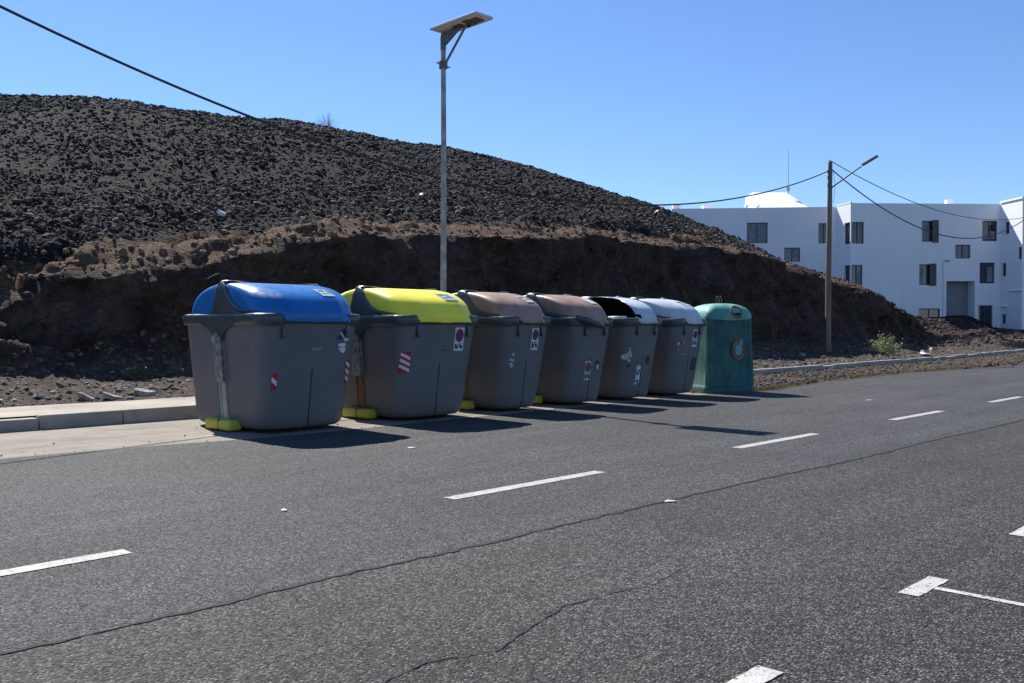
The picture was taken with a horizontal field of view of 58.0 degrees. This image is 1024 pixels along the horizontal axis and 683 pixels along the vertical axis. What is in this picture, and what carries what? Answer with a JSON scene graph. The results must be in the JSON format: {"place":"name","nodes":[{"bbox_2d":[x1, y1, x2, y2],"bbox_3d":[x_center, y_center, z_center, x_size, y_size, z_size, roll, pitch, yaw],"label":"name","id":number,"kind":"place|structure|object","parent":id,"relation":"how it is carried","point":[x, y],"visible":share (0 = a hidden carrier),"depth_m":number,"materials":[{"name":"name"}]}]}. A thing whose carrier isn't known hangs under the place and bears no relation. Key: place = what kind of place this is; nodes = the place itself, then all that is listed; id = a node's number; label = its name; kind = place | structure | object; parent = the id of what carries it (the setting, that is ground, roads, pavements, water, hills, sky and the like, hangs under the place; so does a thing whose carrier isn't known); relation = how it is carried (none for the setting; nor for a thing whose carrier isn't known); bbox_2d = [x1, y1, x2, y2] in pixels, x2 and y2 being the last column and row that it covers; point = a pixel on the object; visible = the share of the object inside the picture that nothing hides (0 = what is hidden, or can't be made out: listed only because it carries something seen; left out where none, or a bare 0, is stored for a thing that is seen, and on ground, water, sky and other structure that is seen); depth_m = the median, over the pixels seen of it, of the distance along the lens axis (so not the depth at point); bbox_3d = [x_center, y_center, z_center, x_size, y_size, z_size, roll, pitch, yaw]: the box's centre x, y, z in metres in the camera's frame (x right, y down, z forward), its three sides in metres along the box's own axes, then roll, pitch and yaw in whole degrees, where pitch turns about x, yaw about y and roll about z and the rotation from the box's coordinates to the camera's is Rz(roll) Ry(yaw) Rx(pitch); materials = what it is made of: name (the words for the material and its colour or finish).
{"place":"outdoors","nodes":[
{"label":"outdoors","id":0,"kind":"place"},
{"bbox_2d":[0,397,195,417],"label":"pavement","id":1,"kind":"structure","parent":0,"point":[19,411],"depth_m":12.28,"materials":[{"name":"concrete"}]},
{"bbox_2d":[430,11,492,291],"bbox_3d":[-0.868,-2.219,15.681,1.139,6.388,0.420,1,1,44],"label":"street lamp","id":2,"kind":"object","parent":1,"relation":"on","point":[449,30],"visible":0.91,"depth_m":15.92,"materials":[{"name":"metal"}]},
{"bbox_2d":[0,392,722,458],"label":"concrete apron","id":3,"kind":"object","parent":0,"point":[78,439],"visible":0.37,"depth_m":10.66,"materials":[{"name":"grey concrete"}]},
{"bbox_2d":[183,280,360,430],"bbox_3d":[-2.937,0.150,11.310,2.033,1.750,1.547,1,1,44],"label":"waste bin","id":4,"kind":"object","parent":3,"relation":"on","point":[265,356],"visible":1,"depth_m":10.69,"materials":[{"name":"grey plastic"}]},
{"bbox_2d":[0,399,637,455],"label":"apron grit","id":5,"kind":"object","parent":3,"relation":"on","point":[339,426],"visible":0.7,"depth_m":11.25,"materials":[{"name":"gravel"}]},
{"bbox_2d":[341,286,477,418],"bbox_3d":[-1.566,0.130,12.738,2.033,1.750,1.547,1,1,44],"label":"waste bin","id":6,"kind":"object","parent":3,"relation":"on","point":[410,354],"visible":0.89,"depth_m":12.05,"materials":[{"name":"grey plastic"}]},
{"bbox_2d":[453,290,550,409],"bbox_3d":[-0.416,0.113,13.935,2.032,1.750,1.147,1,1,44],"label":"waste bin","id":7,"kind":"object","parent":3,"relation":"on","point":[506,350],"visible":0.62,"depth_m":13.28,"materials":[{"name":"grey plastic"}]},
{"bbox_2d":[524,293,612,403],"bbox_3d":[0.652,0.098,14.963,2.150,1.750,1.147,1,1,43],"label":"waste bin","id":8,"kind":"object","parent":3,"relation":"on","point":[575,342],"visible":0.62,"depth_m":14.33,"materials":[{"name":"grey plastic"}]},
{"bbox_2d":[583,296,662,397],"bbox_3d":[1.558,0.083,15.990,2.032,1.750,1.147,1,1,45],"label":"waste bin","id":9,"kind":"object","parent":3,"relation":"on","point":[630,350],"visible":0.61,"depth_m":15.32,"materials":[{"name":"grey plastic"}]},
{"bbox_2d":[629,297,706,393],"bbox_3d":[2.507,0.069,16.979,2.032,1.750,1.147,1,1,44],"label":"waste bin","id":10,"kind":"object","parent":3,"relation":"on","point":[676,352],"visible":0.54,"depth_m":16.27,"materials":[{"name":"grey plastic"}]},
{"bbox_2d":[692,296,754,393],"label":"bottle bank","id":11,"kind":"structure","parent":3,"relation":"on","point":[725,360],"depth_m":17.12,"materials":[{"name":"green plastic"}]},
{"bbox_2d":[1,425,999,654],"bbox_3d":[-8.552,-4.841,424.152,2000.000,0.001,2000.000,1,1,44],"label":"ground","id":12,"kind":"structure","parent":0,"point":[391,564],"depth_m":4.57,"materials":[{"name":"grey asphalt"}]},
{"bbox_2d":[0,349,1023,432],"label":"kerb","id":13,"kind":"structure","parent":12,"relation":"on","point":[86,418],"depth_m":11.76,"materials":[{"name":"concrete"}]},
{"bbox_2d":[671,192,1023,329],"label":"apartment building","id":14,"kind":"structure","parent":12,"relation":"on","point":[907,267],"depth_m":60.70,"materials":[{"name":"white paint"}]},
{"bbox_2d":[747,223,766,242],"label":"window","id":15,"kind":"structure","parent":14,"relation":"in","point":[756,232],"depth_m":62.82,"materials":[{"name":"grey glass"}]},
{"bbox_2d":[787,147,789,193],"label":"antenna mast","id":16,"kind":"object","parent":14,"relation":"on","point":[788,188],"visible":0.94,"depth_m":66.71,"materials":[{"name":"grey metal"}]},
{"bbox_2d":[784,248,799,261],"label":"window","id":17,"kind":"structure","parent":14,"relation":"in","point":[790,254],"depth_m":62.61,"materials":[{"name":"grey glass"}]},
{"bbox_2d":[818,223,826,242],"bbox_3d":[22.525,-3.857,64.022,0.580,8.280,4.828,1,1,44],"label":"window","id":18,"kind":"structure","parent":14,"relation":"in","point":[822,226],"depth_m":62.41,"materials":[{"name":"grey glass"}]},
{"bbox_2d":[845,223,851,243],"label":"window","id":19,"kind":"structure","parent":14,"relation":"in","point":[847,235],"depth_m":60.92,"materials":[{"name":"black glass"}]},
{"bbox_2d":[846,265,851,281],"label":"window","id":20,"kind":"structure","parent":14,"relation":"in","point":[848,266],"depth_m":60.80,"materials":[{"name":"black glass"}]},
{"bbox_2d":[852,265,861,284],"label":"window","id":21,"kind":"structure","parent":14,"relation":"in","point":[856,269],"depth_m":60.54,"materials":[{"name":"grey glass"}]},
{"bbox_2d":[852,222,862,243],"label":"window","id":22,"kind":"structure","parent":14,"relation":"in","point":[857,227],"depth_m":60.49,"materials":[{"name":"grey glass"}]},
{"bbox_2d":[919,264,935,285],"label":"window","id":23,"kind":"structure","parent":14,"relation":"in","point":[927,272],"depth_m":60.71,"materials":[{"name":"grey glass"}]},
{"bbox_2d":[919,308,938,317],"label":"window","id":24,"kind":"structure","parent":14,"relation":"in","point":[923,312],"depth_m":60.79,"materials":[{"name":"grey glass"}]},
{"bbox_2d":[922,220,938,242],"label":"window","id":25,"kind":"structure","parent":14,"relation":"in","point":[933,226],"depth_m":60.68,"materials":[{"name":"grey glass"}]},
{"bbox_2d":[955,245,969,258],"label":"window","id":26,"kind":"structure","parent":14,"relation":"in","point":[961,251],"depth_m":60.83,"materials":[{"name":"grey glass"}]},
{"bbox_2d":[978,305,991,325],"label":"window","id":27,"kind":"structure","parent":14,"relation":"in","point":[984,311],"depth_m":60.97,"materials":[{"name":"black glass"}]},
{"bbox_2d":[979,263,993,282],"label":"window","id":28,"kind":"structure","parent":14,"relation":"in","point":[986,269],"depth_m":60.92,"materials":[{"name":"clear glass"}]},
{"bbox_2d":[982,221,995,240],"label":"window","id":29,"kind":"structure","parent":14,"relation":"in","point":[988,227],"depth_m":60.89,"materials":[{"name":"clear glass"}]},
{"bbox_2d":[1003,263,1005,275],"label":"window","id":30,"kind":"structure","parent":14,"relation":"in","point":[1004,267],"depth_m":60.55,"materials":[{"name":"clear glass"}]},
{"bbox_2d":[1003,314,1005,323],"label":"window","id":31,"kind":"structure","parent":14,"relation":"in","point":[1004,315],"depth_m":60.57,"materials":[{"name":"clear glass"}]},
{"bbox_2d":[0,420,1023,682],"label":"parking bay","id":32,"kind":"object","parent":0,"point":[824,572],"visible":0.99,"depth_m":4.02,"materials":[{"name":"grey asphalt"}]},
{"bbox_2d":[381,540,759,682],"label":"asphalt crack","id":33,"kind":"object","parent":32,"relation":"on","point":[503,645],"visible":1,"depth_m":3.63,"materials":[{"name":"black asphalt"}]},
{"bbox_2d":[726,665,783,682],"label":"bay mark","id":34,"kind":"object","parent":32,"relation":"on","point":[759,674],"visible":1,"depth_m":3.19,"materials":[{"name":"paint"}]},
{"bbox_2d":[899,576,1023,605],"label":"bay mark","id":35,"kind":"object","parent":32,"relation":"on","point":[925,585],"visible":1,"depth_m":4.23,"materials":[{"name":"paint"}]},
{"bbox_2d":[1010,526,1023,535],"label":"bay mark","id":36,"kind":"object","parent":32,"relation":"on","point":[1019,532],"visible":1,"depth_m":5.42,"materials":[{"name":"paint"}]},
{"bbox_2d":[0,364,1023,654],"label":"road","id":37,"kind":"structure","parent":0,"point":[198,524],"depth_m":7.20,"materials":[{"name":"grey asphalt"}]},
{"bbox_2d":[0,549,131,575],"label":"road marking","id":38,"kind":"object","parent":37,"relation":"on","point":[58,562],"visible":1,"depth_m":4.72,"materials":[{"name":"paint"}]},
{"bbox_2d":[1,419,1023,653],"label":"asphalt seam","id":39,"kind":"object","parent":37,"relation":"on","point":[256,594],"visible":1,"depth_m":4.72,"materials":[{"name":"black asphalt"}]},
{"bbox_2d":[444,471,603,498],"bbox_3d":[0.147,1.094,7.113,0.126,0.001,1.700,1,1,44],"label":"road marking","id":40,"kind":"object","parent":37,"relation":"on","point":[482,492],"visible":1,"depth_m":7.03,"materials":[{"name":"paint"}]},
{"bbox_2d":[734,433,817,447],"bbox_3d":[2.846,1.055,9.880,0.126,0.001,1.730,1,1,44],"label":"road marking","id":41,"kind":"object","parent":37,"relation":"on","point":[773,441],"visible":1,"depth_m":9.85,"materials":[{"name":"paint"}]},
{"bbox_2d":[888,411,943,419],"bbox_3d":[5.593,1.014,12.739,0.126,0.001,1.800,1,1,44],"label":"road marking","id":42,"kind":"object","parent":37,"relation":"on","point":[915,415],"visible":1,"depth_m":12.68,"materials":[{"name":"paint"}]},
{"bbox_2d":[988,397,1019,401],"bbox_3d":[8.311,0.973,15.569,0.126,0.001,1.650,1,1,44],"label":"road marking","id":43,"kind":"object","parent":37,"relation":"on","point":[1003,399],"visible":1,"depth_m":15.53,"materials":[{"name":"paint"}]},
{"bbox_2d":[0,96,1023,419],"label":"hillside","id":44,"kind":"structure","parent":0,"point":[52,312],"depth_m":21.96,"materials":[{"name":"brown soil"}]},
{"bbox_2d":[32,393,43,397],"bbox_3d":[-6.659,0.767,12.992,0.138,0.068,0.230,12,-11,-23],"label":"rubble slab","id":45,"kind":"object","parent":44,"relation":"on","point":[37,395],"depth_m":12.93,"materials":[{"name":"concrete"}]},
{"bbox_2d":[75,392,93,399],"bbox_3d":[-6.132,0.807,13.328,0.143,0.077,0.423,29,-10,16],"label":"rubble slab","id":46,"kind":"object","parent":44,"relation":"on","point":[82,395],"depth_m":13.21,"materials":[{"name":"concrete"}]},
{"bbox_2d":[101,392,124,399],"bbox_3d":[-5.842,0.811,13.556,0.175,0.068,0.426,21,-4,21],"label":"rubble slab","id":47,"kind":"object","parent":44,"relation":"on","point":[108,396],"depth_m":13.42,"materials":[{"name":"concrete"}]},
{"bbox_2d":[120,363,158,380],"bbox_3d":[-6.272,0.519,15.551,0.628,0.360,0.511,0,1,-17],"label":"weed","id":48,"kind":"object","parent":44,"relation":"on","point":[139,371],"visible":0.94,"depth_m":15.57,"materials":[{"name":"green plant"}]},
{"bbox_2d":[133,388,155,395],"bbox_3d":[-5.580,0.785,14.054,0.343,0.107,0.186,7,9,-29],"label":"rubble slab","id":49,"kind":"object","parent":44,"relation":"on","point":[141,392],"depth_m":13.99,"materials":[{"name":"concrete"}]},
{"bbox_2d":[152,386,159,391],"bbox_3d":[-5.595,0.748,14.537,0.122,0.083,0.131,19,-3,23],"label":"rubble slab","id":50,"kind":"object","parent":44,"relation":"on","point":[155,388],"depth_m":14.49,"materials":[{"name":"concrete"}]},
{"bbox_2d":[160,357,192,376],"bbox_3d":[-5.646,0.469,15.935,0.899,0.429,0.619,0,1,28],"label":"weed","id":51,"kind":"object","parent":44,"relation":"on","point":[180,370],"visible":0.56,"depth_m":15.92,"materials":[{"name":"green plant"}]},
{"bbox_2d":[216,210,225,216],"bbox_3d":[-6.353,-2.807,20.201,0.131,0.100,0.199,33,0,31],"label":"plastic bag","id":52,"kind":"object","parent":44,"relation":"on","point":[221,213],"visible":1,"depth_m":20.15,"materials":[{"name":"white plastic"}]},
{"bbox_2d":[316,113,339,127],"bbox_3d":[-7.853,-9.307,39.321,1.097,1.007,1.129,1,1,44],"label":"dry bush","id":53,"kind":"object","parent":44,"relation":"on","point":[329,121],"visible":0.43,"depth_m":39.24,"materials":[{"name":"plant"}]},
{"bbox_2d":[0,93,855,284],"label":"cinder rubble","id":54,"kind":"object","parent":44,"relation":"on","point":[476,157],"visible":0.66,"depth_m":25.41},
{"bbox_2d":[0,181,909,313],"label":"soil clods","id":55,"kind":"object","parent":44,"relation":"on","point":[124,252],"visible":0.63,"depth_m":21.42,"materials":[{"name":"brown soil"}]},
{"bbox_2d":[0,228,981,371],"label":"bank rubble","id":56,"kind":"object","parent":44,"relation":"on","point":[177,325],"visible":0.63,"depth_m":24.96,"materials":[{"name":"stone"}]},
{"bbox_2d":[0,97,1022,405],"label":"pale chips","id":57,"kind":"object","parent":44,"relation":"on","point":[14,401],"visible":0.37,"depth_m":15.74,"materials":[{"name":"stone"}]},
{"bbox_2d":[0,329,1023,407],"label":"gravel stones","id":58,"kind":"object","parent":44,"relation":"on","point":[143,332],"visible":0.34,"depth_m":15.91,"materials":[{"name":"brown gravel"}]},
{"bbox_2d":[825,155,878,351],"bbox_3d":[12.107,-3.086,33.044,1.849,6.929,0.405,1,1,44],"label":"utility pole","id":59,"kind":"object","parent":44,"relation":"on","point":[828,271],"visible":0.99,"depth_m":33.52,"materials":[{"name":"brown wood"}]},
{"bbox_2d":[0,5,827,205],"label":"overhead cable","id":60,"kind":"object","parent":59,"relation":"attached to","point":[157,78],"visible":1,"depth_m":17.03,"materials":[{"name":"black rubber"}]},
{"bbox_2d":[828,166,1023,238],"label":"overhead cable","id":61,"kind":"object","parent":59,"relation":"attached to","point":[913,224],"visible":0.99,"depth_m":40.16,"materials":[{"name":"black rubber"}]},
{"bbox_2d":[829,160,1023,219],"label":"overhead cable","id":62,"kind":"object","parent":59,"relation":"attached to","point":[910,200],"visible":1,"depth_m":39.80,"materials":[{"name":"black rubber"}]},
{"bbox_2d":[863,331,902,354],"bbox_3d":[13.629,0.065,33.931,1.370,0.972,1.279,0,1,19],"label":"shrub","id":63,"kind":"object","parent":44,"relation":"on","point":[884,346],"visible":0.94,"depth_m":33.83,"materials":[{"name":"green plant"}]},
{"bbox_2d":[929,347,937,350],"bbox_3d":[17.539,0.371,38.508,0.336,0.215,0.560,13,-2,22],"label":"boulder","id":64,"kind":"object","parent":44,"relation":"on","point":[932,349],"visible":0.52,"depth_m":38.30,"materials":[{"name":"stone"}]},
{"bbox_2d":[858,285,1023,346],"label":"mound rubble","id":65,"kind":"object","parent":44,"relation":"on","point":[962,340],"visible":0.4,"depth_m":46.06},
{"bbox_2d":[0,0,1023,209],"label":"sky","id":66,"kind":"structure","parent":0,"point":[653,101],"materials":[{"name":"blue"}]},
{"bbox_2d":[754,351,1023,391],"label":"dirt verge","id":67,"kind":"structure","parent":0,"point":[928,367],"depth_m":26.17,"materials":[{"name":"brown gravel"}]},
{"bbox_2d":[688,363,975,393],"bbox_3d":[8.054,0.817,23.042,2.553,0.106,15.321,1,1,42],"label":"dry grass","id":68,"kind":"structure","parent":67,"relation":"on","point":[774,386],"depth_m":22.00,"materials":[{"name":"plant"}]}
]}

